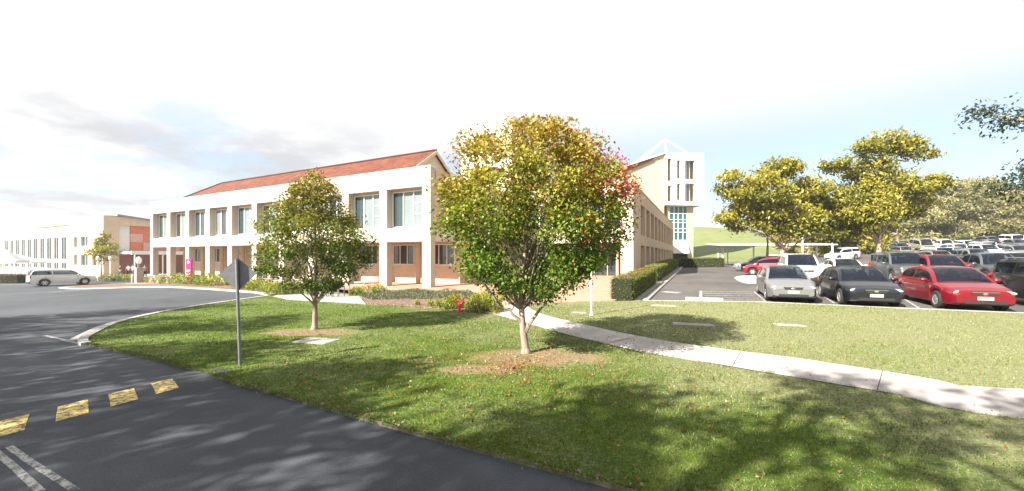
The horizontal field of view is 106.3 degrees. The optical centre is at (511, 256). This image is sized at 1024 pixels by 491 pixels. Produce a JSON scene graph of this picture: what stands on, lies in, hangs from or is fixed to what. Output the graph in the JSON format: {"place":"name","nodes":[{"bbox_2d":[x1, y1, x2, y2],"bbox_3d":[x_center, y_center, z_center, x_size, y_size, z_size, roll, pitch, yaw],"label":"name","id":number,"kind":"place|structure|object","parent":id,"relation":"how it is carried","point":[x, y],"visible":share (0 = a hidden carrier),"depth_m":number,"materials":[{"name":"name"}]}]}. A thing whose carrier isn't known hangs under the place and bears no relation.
{"place":"outdoors","nodes":[
{"label":"outdoors","id":0,"kind":"place"},
{"bbox_2d":[0,267,182,277],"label":"plaza","id":1,"kind":"structure","parent":0,"point":[6,270],"depth_m":66.84,"materials":[{"name":"concrete"}]},
{"bbox_2d":[66,282,293,294],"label":"curb","id":2,"kind":"structure","parent":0,"point":[222,286],"depth_m":30.14,"materials":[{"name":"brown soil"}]},
{"bbox_2d":[186,259,192,280],"bbox_3d":[-28.487,1.338,33.883,0.600,2.220,0.147,0,0,13],"label":"totem sign","id":3,"kind":"object","parent":2,"relation":"on","point":[189,265],"visible":0.66,"depth_m":33.81,"materials":[{"name":"pink metal"}]},
{"bbox_2d":[183,272,207,284],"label":"shrub","id":4,"kind":"object","parent":2,"relation":"on","point":[197,276],"visible":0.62,"depth_m":29.69,"materials":[{"name":"green plant"}]},
{"bbox_2d":[194,272,222,284],"bbox_3d":[-22.545,1.685,28.603,1.914,1.053,1.805,0,0,0],"label":"shrub","id":5,"kind":"object","parent":2,"relation":"on","point":[197,282],"visible":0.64,"depth_m":28.36,"materials":[{"name":"green plant"}]},
{"bbox_2d":[202,272,229,285],"bbox_3d":[-21.403,1.673,27.853,1.710,1.074,1.844,0,0,42],"label":"shrub","id":6,"kind":"object","parent":2,"relation":"on","point":[218,277],"visible":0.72,"depth_m":27.61,"materials":[{"name":"green plant"}]},
{"bbox_2d":[264,281,289,294],"bbox_3d":[-13.199,1.766,21.657,1.333,0.886,1.343,0,0,0],"label":"shrub","id":7,"kind":"object","parent":2,"relation":"on","point":[270,290],"visible":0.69,"depth_m":21.45,"materials":[{"name":"green plant"}]},
{"bbox_2d":[0,277,615,490],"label":"road","id":8,"kind":"structure","parent":0,"point":[230,437],"depth_m":4.68,"materials":[{"name":"grey asphalt"}]},
{"bbox_2d":[0,273,26,282],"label":"clipped hedge","id":9,"kind":"object","parent":8,"relation":"on","point":[13,278],"visible":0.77,"depth_m":43.63,"materials":[{"name":"green plant"}]},
{"bbox_2d":[0,250,29,274],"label":"marquee","id":10,"kind":"object","parent":8,"relation":"on","point":[6,256],"visible":0.81,"depth_m":46.58,"materials":[{"name":"white fabric"}]},
{"bbox_2d":[0,450,45,490],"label":"road marking","id":11,"kind":"object","parent":8,"relation":"on","point":[26,478],"visible":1,"depth_m":3.87,"materials":[{"name":"paint"}]},
{"bbox_2d":[0,254,46,273],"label":"marquee","id":12,"kind":"object","parent":8,"relation":"on","point":[32,260],"visible":0.41,"depth_m":51.70,"materials":[{"name":"white fabric"}]},
{"bbox_2d":[5,445,79,490],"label":"road marking","id":13,"kind":"object","parent":8,"relation":"on","point":[43,470],"visible":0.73,"depth_m":3.95,"materials":[{"name":"paint"}]},
{"bbox_2d":[25,268,95,285],"bbox_3d":[-47.401,2.147,40.497,2.210,1.792,4.704,0,0,30],"label":"parked car","id":14,"kind":"object","parent":8,"relation":"on","point":[44,277],"visible":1,"depth_m":39.62,"materials":[{"name":"silver metal"}]},
{"bbox_2d":[81,231,124,279],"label":"plaza tree","id":15,"kind":"object","parent":8,"relation":"on","point":[102,247],"visible":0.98,"depth_m":49.97,"materials":[{"name":"green plant"}]},
{"bbox_2d":[0,368,233,449],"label":"speed hump","id":16,"kind":"object","parent":8,"relation":"on","point":[42,422],"visible":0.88,"depth_m":5.55,"materials":[{"name":"asphalt"}]},
{"bbox_2d":[0,414,28,435],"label":"road marking","id":17,"kind":"object","parent":16,"relation":"on","point":[12,425],"visible":1,"depth_m":4.88,"materials":[{"name":"yellow paint"}]},
{"bbox_2d":[56,399,88,420],"bbox_3d":[-6.151,2.143,5.380,0.832,0.015,0.291,0,0,42],"label":"road marking","id":18,"kind":"object","parent":16,"relation":"on","point":[72,410],"visible":1,"depth_m":5.33,"materials":[{"name":"yellow paint"}]},
{"bbox_2d":[108,388,137,406],"bbox_3d":[-5.958,2.143,5.880,0.832,0.015,0.291,0,0,42],"label":"road marking","id":19,"kind":"object","parent":16,"relation":"on","point":[121,397],"visible":1,"depth_m":5.84,"materials":[{"name":"yellow paint"}]},
{"bbox_2d":[151,378,178,393],"bbox_3d":[-5.774,2.142,6.380,0.828,0.014,0.282,0,0,42],"label":"road marking","id":20,"kind":"object","parent":16,"relation":"on","point":[164,385],"visible":1,"depth_m":6.35,"materials":[{"name":"yellow paint"}]},
{"bbox_2d":[134,257,143,282],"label":"pillar lamp","id":21,"kind":"object","parent":8,"relation":"on","point":[138,274],"visible":0.89,"depth_m":42.91,"materials":[{"name":"metal"}]},
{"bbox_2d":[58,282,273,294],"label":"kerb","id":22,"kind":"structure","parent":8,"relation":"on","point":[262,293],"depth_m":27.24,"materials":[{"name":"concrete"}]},
{"bbox_2d":[77,295,266,345],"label":"kerb","id":23,"kind":"structure","parent":8,"relation":"on","point":[82,340],"depth_m":11.95,"materials":[{"name":"concrete"}]},
{"bbox_2d":[273,293,365,303],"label":"sidewalk","id":24,"kind":"structure","parent":8,"relation":"on","point":[352,299],"depth_m":19.42,"materials":[{"name":"concrete"}]},
{"bbox_2d":[89,344,642,490],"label":"kerb","id":25,"kind":"structure","parent":8,"relation":"on","point":[597,482],"depth_m":4.43,"materials":[{"name":"concrete"}]},
{"bbox_2d":[127,275,616,305],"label":"brick paving","id":26,"kind":"structure","parent":0,"point":[601,288],"depth_m":24.43,"materials":[{"name":"beige brick"}]},
{"bbox_2d":[609,267,656,300],"bbox_3d":[7.122,1.397,21.783,1.294,1.415,9.751,0,0,27],"label":"clipped hedge","id":27,"kind":"object","parent":26,"relation":"on","point":[631,285],"visible":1,"depth_m":18.03,"materials":[{"name":"green plant"}]},
{"bbox_2d":[644,258,678,281],"bbox_3d":[14.940,1.051,37.376,1.342,1.678,22.861,0,0,27],"label":"clipped hedge","id":28,"kind":"object","parent":26,"relation":"on","point":[666,267],"visible":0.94,"depth_m":32.19,"materials":[{"name":"green plant"}]},
{"bbox_2d":[0,227,889,305],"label":"ground","id":29,"kind":"structure","parent":0,"point":[703,237],"depth_m":94.58,"materials":[{"name":"green plant"}]},
{"bbox_2d":[3,213,182,274],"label":"campus hall","id":30,"kind":"structure","parent":29,"relation":"on","point":[60,245],"depth_m":67.06,"materials":[{"name":"beige paint"}]},
{"bbox_2d":[33,238,37,258],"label":"window","id":31,"kind":"structure","parent":30,"relation":"in","point":[35,240],"depth_m":78.90,"materials":[{"name":"white glass"}]},
{"bbox_2d":[54,237,58,259],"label":"window","id":32,"kind":"structure","parent":30,"relation":"in","point":[56,239],"depth_m":73.56,"materials":[{"name":"white glass"}]},
{"bbox_2d":[61,236,65,259],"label":"window","id":33,"kind":"structure","parent":30,"relation":"in","point":[63,239],"depth_m":71.99,"materials":[{"name":"white"}]},
{"bbox_2d":[149,149,510,287],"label":"arcaded building","id":34,"kind":"structure","parent":29,"relation":"on","point":[208,231],"depth_m":32.34,"materials":[{"name":"white paint"}]},
{"bbox_2d":[158,215,166,238],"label":"window","id":35,"kind":"structure","parent":34,"relation":"in","point":[162,218],"depth_m":42.44,"materials":[{"name":"white glass"}]},
{"bbox_2d":[176,213,184,237],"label":"window","id":36,"kind":"structure","parent":34,"relation":"in","point":[180,218],"depth_m":40.75,"materials":[{"name":"white glass"}]},
{"bbox_2d":[195,211,204,236],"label":"window","id":37,"kind":"structure","parent":34,"relation":"in","point":[199,216],"depth_m":38.89,"materials":[{"name":"white glass"}]},
{"bbox_2d":[215,209,227,235],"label":"window","id":38,"kind":"structure","parent":34,"relation":"in","point":[221,216],"depth_m":37.18,"materials":[{"name":"white glass"}]},
{"bbox_2d":[238,206,251,234],"bbox_3d":[-24.294,-3.250,35.263,3.150,2.600,0.150,0,0,27],"label":"window","id":39,"kind":"structure","parent":34,"relation":"in","point":[244,213],"depth_m":35.46,"materials":[{"name":"white glass"}]},
{"bbox_2d":[262,204,278,233],"bbox_3d":[-20.869,-3.250,33.549,3.150,2.600,0.150,0,0,27],"label":"window","id":40,"kind":"structure","parent":34,"relation":"in","point":[263,206],"depth_m":34.03,"materials":[{"name":"white glass"}]},
{"bbox_2d":[354,194,378,229],"bbox_3d":[-10.592,-3.250,28.411,3.150,2.600,0.150,0,0,27],"label":"window","id":41,"kind":"structure","parent":34,"relation":"in","point":[368,205],"depth_m":28.53,"materials":[{"name":"white glass"}]},
{"bbox_2d":[359,245,377,264],"bbox_3d":[-11.991,-0.110,32.107,2.320,1.640,0.150,0,0,27],"label":"window","id":42,"kind":"structure","parent":34,"relation":"in","point":[376,263],"depth_m":31.92,"materials":[{"name":"beige"}]},
{"bbox_2d":[392,244,414,265],"bbox_3d":[-8.592,-0.110,30.407,2.320,1.640,0.150,0,0,27],"label":"window","id":43,"kind":"structure","parent":34,"relation":"in","point":[402,254],"depth_m":30.46,"materials":[{"name":"beige glass"}]},
{"bbox_2d":[391,190,421,228],"bbox_3d":[-7.165,-3.250,26.696,3.150,2.600,0.150,0,0,27],"label":"window","id":44,"kind":"structure","parent":34,"relation":"in","point":[406,205],"depth_m":26.81,"materials":[{"name":"white glass"}]},
{"bbox_2d":[435,244,455,265],"bbox_3d":[-5.194,-0.110,28.708,2.320,1.640,0.150,0,0,27],"label":"window","id":45,"kind":"structure","parent":34,"relation":"in","point":[442,251],"depth_m":28.68,"materials":[{"name":"beige glass"}]},
{"bbox_2d":[460,115,549,271],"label":"tall building block","id":46,"kind":"structure","parent":29,"relation":"on","point":[490,123],"depth_m":38.59,"materials":[{"name":"white paint"}]},
{"bbox_2d":[515,173,672,275],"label":"colonnaded wing","id":47,"kind":"structure","parent":29,"relation":"on","point":[651,243],"depth_m":36.66,"materials":[{"name":"beige paint"}]},
{"bbox_2d":[542,245,615,275],"bbox_3d":[6.036,0.480,35.454,8.020,3.060,0.150,0,0,27],"label":"window","id":48,"kind":"structure","parent":47,"relation":"in","point":[608,272],"depth_m":34.20,"materials":[{"name":"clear glass"}]},
{"bbox_2d":[605,138,703,257],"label":"stair tower","id":49,"kind":"structure","parent":29,"relation":"on","point":[672,184],"depth_m":75.53,"materials":[{"name":"white paint"}]},
{"bbox_2d":[670,206,686,240],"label":"window","id":50,"kind":"structure","parent":49,"relation":"in","point":[678,214],"depth_m":76.47,"materials":[{"name":"teal glass"}]},
{"bbox_2d":[632,267,679,300],"bbox_3d":[16.707,1.637,40.336,0.999,1.216,50.880,0,0,26],"label":"drain strip","id":51,"kind":"object","parent":29,"relation":"on","point":[641,297],"visible":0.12,"depth_m":22.64,"materials":[{"name":"concrete"}]},
{"bbox_2d":[643,267,681,300],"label":"kerb","id":52,"kind":"structure","parent":29,"relation":"on","point":[653,292],"depth_m":22.61,"materials":[{"name":"concrete"}]},
{"bbox_2d":[710,155,856,253],"bbox_3d":[24.206,-3.493,34.070,13.040,10.860,7.880,0,0,0],"label":"gum tree","id":53,"kind":"object","parent":29,"relation":"on","point":[806,199],"visible":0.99,"depth_m":33.26,"materials":[{"name":"green plant"}]},
{"bbox_2d":[766,219,840,256],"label":"gum tree","id":54,"kind":"object","parent":29,"relation":"on","point":[821,239],"visible":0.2,"depth_m":62.00,"materials":[{"name":"green plant"}]},
{"bbox_2d":[803,231,859,253],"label":"gum tree","id":55,"kind":"object","parent":29,"relation":"on","point":[826,250],"visible":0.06,"depth_m":69.05,"materials":[{"name":"green plant"}]},
{"bbox_2d":[645,300,1023,312],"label":"kerb","id":56,"kind":"structure","parent":29,"relation":"on","point":[845,305],"depth_m":14.69,"materials":[{"name":"concrete"}]},
{"bbox_2d":[826,216,903,253],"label":"gum tree","id":57,"kind":"object","parent":29,"relation":"on","point":[867,246],"visible":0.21,"depth_m":64.42,"materials":[{"name":"green plant"}]},
{"bbox_2d":[812,125,960,252],"bbox_3d":[32.962,-4.801,33.934,11.677,13.211,6.737,0,0,-9],"label":"gum tree","id":58,"kind":"object","parent":29,"relation":"on","point":[893,188],"visible":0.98,"depth_m":33.23,"materials":[{"name":"green plant"}]},
{"bbox_2d":[872,201,951,241],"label":"gum tree","id":59,"kind":"object","parent":29,"relation":"on","point":[908,230],"visible":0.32,"depth_m":81.27,"materials":[{"name":"green plant"}]},
{"bbox_2d":[887,195,986,240],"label":"gum tree","id":60,"kind":"object","parent":29,"relation":"on","point":[949,206],"visible":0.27,"depth_m":84.89,"materials":[{"name":"green plant"}]},
{"bbox_2d":[910,179,998,237],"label":"gum tree","id":61,"kind":"object","parent":29,"relation":"on","point":[966,215],"visible":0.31,"depth_m":88.68,"materials":[{"name":"green plant"}]},
{"bbox_2d":[955,174,1023,235],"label":"gum tree","id":62,"kind":"object","parent":29,"relation":"on","point":[975,181],"visible":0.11,"depth_m":92.98,"materials":[{"name":"green plant"}]},
{"bbox_2d":[971,192,1023,236],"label":"gum tree","id":63,"kind":"object","parent":29,"relation":"on","point":[1006,222],"visible":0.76,"depth_m":87.65,"materials":[{"name":"green plant"}]},
{"bbox_2d":[0,0,1023,252],"label":"sky","id":64,"kind":"structure","parent":0,"point":[121,107],"materials":[{"name":"white"}]},
{"bbox_2d":[87,295,1023,490],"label":"lawn","id":65,"kind":"structure","parent":0,"point":[592,356],"depth_m":6.44,"materials":[{"name":"green plant"}]},
{"bbox_2d":[219,258,256,365],"bbox_3d":[-5.377,1.190,7.551,0.640,2.320,0.069,-1,1,-18],"label":"road sign","id":66,"kind":"object","parent":65,"relation":"on","point":[238,274],"visible":0.89,"depth_m":7.53,"materials":[{"name":"metal"}]},
{"bbox_2d":[239,167,380,329],"bbox_3d":[-5.732,-0.176,11.302,3.456,4.952,3.690,0,0,0],"label":"autumn tree","id":67,"kind":"object","parent":65,"relation":"on","point":[311,217],"visible":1,"depth_m":10.91,"materials":[{"name":"green plant"}]},
{"bbox_2d":[293,337,338,344],"bbox_3d":[-4.971,2.191,9.780,0.950,0.118,0.620,0,0,15],"label":"pit lid","id":68,"kind":"object","parent":65,"relation":"on","point":[315,340],"visible":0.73,"depth_m":9.73,"materials":[{"name":"concrete"}]},
{"bbox_2d":[162,357,647,485],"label":"leaf litter","id":69,"kind":"object","parent":65,"relation":"on","point":[578,470],"visible":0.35,"depth_m":4.79,"materials":[{"name":"brown plant"}]},
{"bbox_2d":[362,290,499,313],"bbox_3d":[-4.426,2.114,18.972,5.712,0.172,11.645,0,0,-19],"label":"garden bed","id":70,"kind":"object","parent":65,"relation":"in","point":[409,302],"visible":0.25,"depth_m":17.13,"materials":[{"name":"brown soil"}]},
{"bbox_2d":[359,283,378,294],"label":"shrub","id":71,"kind":"object","parent":70,"relation":"on","point":[372,288],"visible":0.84,"depth_m":21.04,"materials":[{"name":"green plant"}]},
{"bbox_2d":[358,287,476,299],"bbox_3d":[-4.826,1.943,20.755,6.490,0.459,4.387,0,0,0],"label":"ground cover","id":72,"kind":"object","parent":70,"relation":"on","point":[413,292],"visible":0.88,"depth_m":20.04,"materials":[{"name":"green plant"}]},
{"bbox_2d":[443,292,462,308],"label":"shrub","id":73,"kind":"object","parent":70,"relation":"on","point":[453,301],"visible":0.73,"depth_m":15.45,"materials":[{"name":"green plant"}]},
{"bbox_2d":[466,289,496,312],"bbox_3d":[-1.209,1.703,15.003,1.036,1.007,1.064,0,0,-40],"label":"shrub","id":74,"kind":"object","parent":70,"relation":"on","point":[479,298],"visible":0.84,"depth_m":14.84,"materials":[{"name":"green plant"}]},
{"bbox_2d":[481,293,503,312],"bbox_3d":[-0.745,1.746,14.858,0.926,0.907,1.080,0,0,0],"label":"shrub","id":75,"kind":"object","parent":70,"relation":"on","point":[489,297],"visible":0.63,"depth_m":14.64,"materials":[{"name":"green plant"}]},
{"bbox_2d":[425,112,644,353],"bbox_3d":[0.466,-0.343,8.553,4.780,5.286,4.715,0,0,0],"label":"autumn tree","id":76,"kind":"object","parent":65,"relation":"on","point":[483,259],"visible":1,"depth_m":7.60,"materials":[{"name":"green plant"}]},
{"bbox_2d":[148,312,1007,489],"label":"fallen leaves","id":77,"kind":"object","parent":65,"relation":"on","point":[644,395],"visible":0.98,"depth_m":6.92,"materials":[{"name":"brown plant"}]},
{"bbox_2d":[673,322,715,326],"bbox_3d":[5.509,2.112,11.680,1.150,0.118,0.450,0,0,15],"label":"pit lid","id":78,"kind":"object","parent":65,"relation":"on","point":[688,324],"visible":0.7,"depth_m":11.58,"materials":[{"name":"concrete"}]},
{"bbox_2d":[496,305,1023,418],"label":"footpath","id":79,"kind":"structure","parent":65,"relation":"on","point":[1009,402],"depth_m":7.08,"materials":[{"name":"concrete"}]},
{"bbox_2d":[953,92,1023,207],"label":"gum tree","id":80,"kind":"object","parent":65,"relation":"on","point":[1014,124],"visible":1,"depth_m":11.93,"materials":[{"name":"green plant"}]},
{"bbox_2d":[650,241,1023,311],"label":"car park","id":81,"kind":"structure","parent":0,"point":[689,281],"depth_m":20.99,"materials":[{"name":"grey asphalt"}]},
{"bbox_2d":[678,257,724,266],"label":"clipped hedge","id":82,"kind":"object","parent":81,"relation":"on","point":[704,262],"visible":0.96,"depth_m":47.88,"materials":[{"name":"green plant"}]},
{"bbox_2d":[685,297,723,300],"bbox_3d":[8.460,1.921,16.920,1.500,0.245,0.220,0,0,24],"label":"wheel stop","id":83,"kind":"object","parent":81,"relation":"on","point":[703,299],"visible":0.69,"depth_m":16.85,"materials":[{"name":"concrete"}]},
{"bbox_2d":[734,275,755,283],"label":"traffic island","id":84,"kind":"structure","parent":81,"relation":"on","point":[750,279],"depth_m":27.60,"materials":[{"name":"concrete"}]},
{"bbox_2d":[733,256,777,269],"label":"parked car","id":85,"kind":"object","parent":81,"relation":"on","point":[741,265],"visible":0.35,"depth_m":38.12,"materials":[{"name":"grey paint"}]},
{"bbox_2d":[743,257,777,274],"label":"parked car","id":86,"kind":"object","parent":81,"relation":"on","point":[754,268],"visible":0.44,"depth_m":32.09,"materials":[{"name":"red paint"}]},
{"bbox_2d":[707,243,837,259],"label":"carport","id":87,"kind":"object","parent":81,"relation":"on","point":[791,244],"visible":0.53,"depth_m":49.74,"materials":[{"name":"white metal"}]},
{"bbox_2d":[756,265,816,301],"bbox_3d":[12.578,1.153,17.837,2.152,1.490,4.804,-1,1,27],"label":"parked car","id":88,"kind":"object","parent":81,"relation":"on","point":[785,281],"visible":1,"depth_m":16.52,"materials":[{"name":"grey paint"}]},
{"bbox_2d":[776,253,823,281],"bbox_3d":[18.195,0.757,24.400,2.247,1.951,4.904,-1,1,27],"label":"parked car","id":89,"kind":"object","parent":81,"relation":"on","point":[809,265],"visible":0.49,"depth_m":23.52,"materials":[{"name":"grey paint"}]},
{"bbox_2d":[824,247,860,258],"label":"parked car","id":90,"kind":"object","parent":81,"relation":"on","point":[849,252],"visible":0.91,"depth_m":57.24,"materials":[{"name":"white paint"}]},
{"bbox_2d":[821,258,867,269],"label":"parked car","id":91,"kind":"object","parent":81,"relation":"on","point":[837,262],"visible":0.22,"depth_m":26.60,"materials":[{"name":"grey paint"}]},
{"bbox_2d":[817,265,903,306],"bbox_3d":[14.503,1.140,16.278,2.152,1.490,4.804,-1,1,27],"label":"parked car","id":92,"kind":"object","parent":81,"relation":"on","point":[843,284],"visible":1,"depth_m":15.10,"materials":[{"name":"black paint"}]},
{"bbox_2d":[868,251,926,282],"bbox_3d":[24.751,0.654,24.500,2.247,1.951,4.904,-1,1,27],"label":"parked car","id":93,"kind":"object","parent":81,"relation":"on","point":[889,264],"visible":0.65,"depth_m":23.90,"materials":[{"name":"grey paint"}]},
{"bbox_2d":[889,246,912,251],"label":"parked car","id":94,"kind":"object","parent":81,"relation":"on","point":[900,248],"visible":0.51,"depth_m":57.42,"materials":[{"name":"grey paint"}]},
{"bbox_2d":[909,238,935,249],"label":"parked car","id":95,"kind":"object","parent":81,"relation":"on","point":[914,243],"visible":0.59,"depth_m":65.48,"materials":[{"name":"beige paint"}]},
{"bbox_2d":[919,250,950,254],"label":"parked car","id":96,"kind":"object","parent":81,"relation":"on","point":[941,252],"visible":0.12,"depth_m":40.29,"materials":[{"name":"grey paint"}]},
{"bbox_2d":[918,247,953,252],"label":"parked car","id":97,"kind":"object","parent":81,"relation":"on","point":[941,248],"visible":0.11,"depth_m":43.16,"materials":[{"name":"grey paint"}]},
{"bbox_2d":[934,239,953,246],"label":"parked car","id":98,"kind":"object","parent":81,"relation":"on","point":[938,243],"visible":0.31,"depth_m":64.62,"materials":[{"name":"grey paint"}]},
{"bbox_2d":[919,254,973,268],"bbox_3d":[25.504,0.739,23.052,2.210,1.791,4.704,-1,1,27],"label":"parked car","id":99,"kind":"object","parent":81,"relation":"on","point":[936,260],"visible":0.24,"depth_m":22.34,"materials":[{"name":"red paint"}]},
{"bbox_2d":[940,243,966,247],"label":"parked car","id":100,"kind":"object","parent":81,"relation":"on","point":[963,245],"visible":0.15,"depth_m":54.63,"materials":[{"name":"grey paint"}]},
{"bbox_2d":[895,265,1016,309],"bbox_3d":[17.011,1.116,15.058,2.152,1.490,4.804,-1,1,27],"label":"parked car","id":101,"kind":"object","parent":81,"relation":"on","point":[939,286],"visible":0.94,"depth_m":13.97,"materials":[{"name":"red paint"}]},
{"bbox_2d":[951,248,989,254],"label":"parked car","id":102,"kind":"object","parent":81,"relation":"on","point":[961,251],"visible":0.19,"depth_m":39.52,"materials":[{"name":"grey paint"}]},
{"bbox_2d":[967,243,1004,251],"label":"parked car","id":103,"kind":"object","parent":81,"relation":"on","point":[991,248],"visible":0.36,"depth_m":50.13,"materials":[{"name":"grey paint"}]},
{"bbox_2d":[962,252,1015,275],"bbox_3d":[29.508,0.660,23.773,2.210,1.809,5.154,-1,1,27],"label":"parked car","id":104,"kind":"object","parent":81,"relation":"on","point":[984,262],"visible":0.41,"depth_m":23.20,"materials":[{"name":"grey paint"}]},
{"bbox_2d":[988,257,1023,298],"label":"parked car","id":105,"kind":"object","parent":81,"relation":"on","point":[1009,273],"visible":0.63,"depth_m":14.88,"materials":[{"name":"black paint"}]},
{"bbox_2d":[996,251,1023,258],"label":"parked car","id":106,"kind":"object","parent":81,"relation":"on","point":[1017,253],"visible":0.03,"depth_m":25.99,"materials":[{"name":"paint"}]},
{"bbox_2d":[998,234,1023,240],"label":"parked car","id":107,"kind":"object","parent":81,"relation":"on","point":[1009,236],"visible":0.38,"depth_m":64.44,"materials":[{"name":"grey paint"}]},
{"bbox_2d":[999,245,1023,251],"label":"parked car","id":108,"kind":"object","parent":81,"relation":"on","point":[1005,248],"visible":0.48,"depth_m":49.31,"materials":[{"name":"grey paint"}]},
{"bbox_2d":[1001,239,1023,245],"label":"parked car","id":109,"kind":"object","parent":81,"relation":"on","point":[1015,241],"visible":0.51,"depth_m":60.93,"materials":[{"name":"grey paint"}]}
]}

